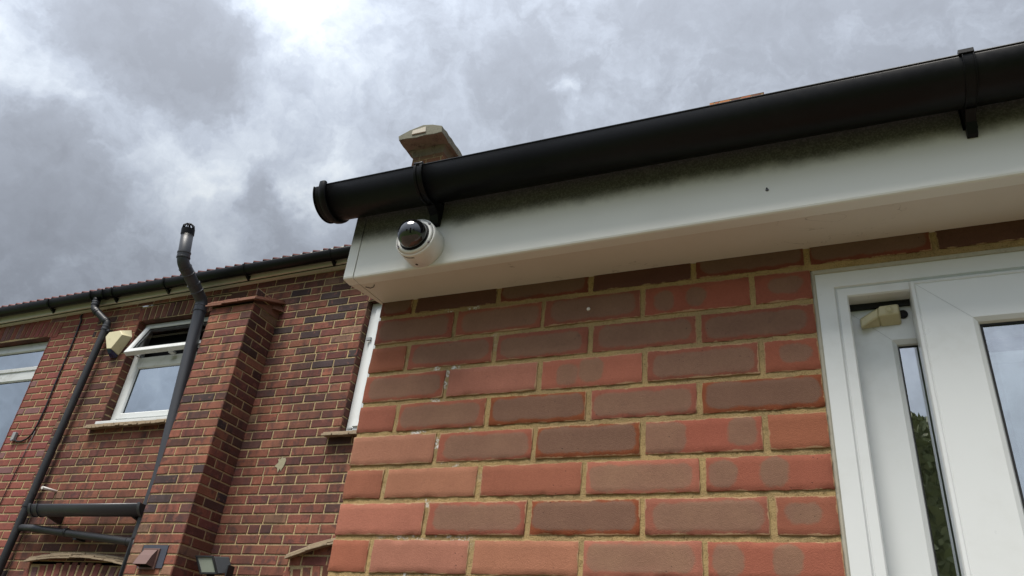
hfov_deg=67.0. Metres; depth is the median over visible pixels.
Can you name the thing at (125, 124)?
sky
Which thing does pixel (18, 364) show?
window
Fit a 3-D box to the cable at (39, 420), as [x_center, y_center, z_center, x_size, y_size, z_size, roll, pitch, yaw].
[-4.646,0.881,7.805,0.247,1.404,0.017,-7,-33,22]
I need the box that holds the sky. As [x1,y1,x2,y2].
[0,0,1023,306]
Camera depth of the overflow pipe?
6.87 m
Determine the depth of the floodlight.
5.64 m
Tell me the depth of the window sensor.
1.45 m
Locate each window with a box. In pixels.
[0,342,47,448]
[111,294,227,419]
[346,303,381,430]
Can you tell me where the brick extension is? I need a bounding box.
[313,41,1023,575]
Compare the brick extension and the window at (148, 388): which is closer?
the brick extension
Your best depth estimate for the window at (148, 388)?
7.35 m
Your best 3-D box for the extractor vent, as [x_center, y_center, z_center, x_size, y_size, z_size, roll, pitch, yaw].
[-2.662,1.967,5.670,0.243,0.175,0.098,-7,-33,22]
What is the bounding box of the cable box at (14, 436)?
[10,432,17,440]
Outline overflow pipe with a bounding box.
[41,486,57,492]
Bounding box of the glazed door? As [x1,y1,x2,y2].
[810,246,1023,575]
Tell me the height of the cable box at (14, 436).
0.093 m
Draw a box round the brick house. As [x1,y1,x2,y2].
[0,92,763,575]
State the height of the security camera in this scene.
0.101 m
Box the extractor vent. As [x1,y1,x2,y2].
[132,545,168,569]
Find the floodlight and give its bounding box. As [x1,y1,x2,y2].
[195,555,234,575]
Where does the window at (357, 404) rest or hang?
in the brick house
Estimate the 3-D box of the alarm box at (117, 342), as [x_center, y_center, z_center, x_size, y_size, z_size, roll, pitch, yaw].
[-3.907,0.537,7.611,0.300,0.300,0.093,-7,-33,22]
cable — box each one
[0,431,34,503]
[14,314,82,441]
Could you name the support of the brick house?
on the ground
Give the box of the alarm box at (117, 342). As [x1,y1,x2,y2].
[106,330,131,357]
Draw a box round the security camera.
[396,219,444,266]
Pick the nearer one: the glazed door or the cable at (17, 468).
the glazed door
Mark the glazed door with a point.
(927, 482)
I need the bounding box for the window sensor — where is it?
[860,304,907,328]

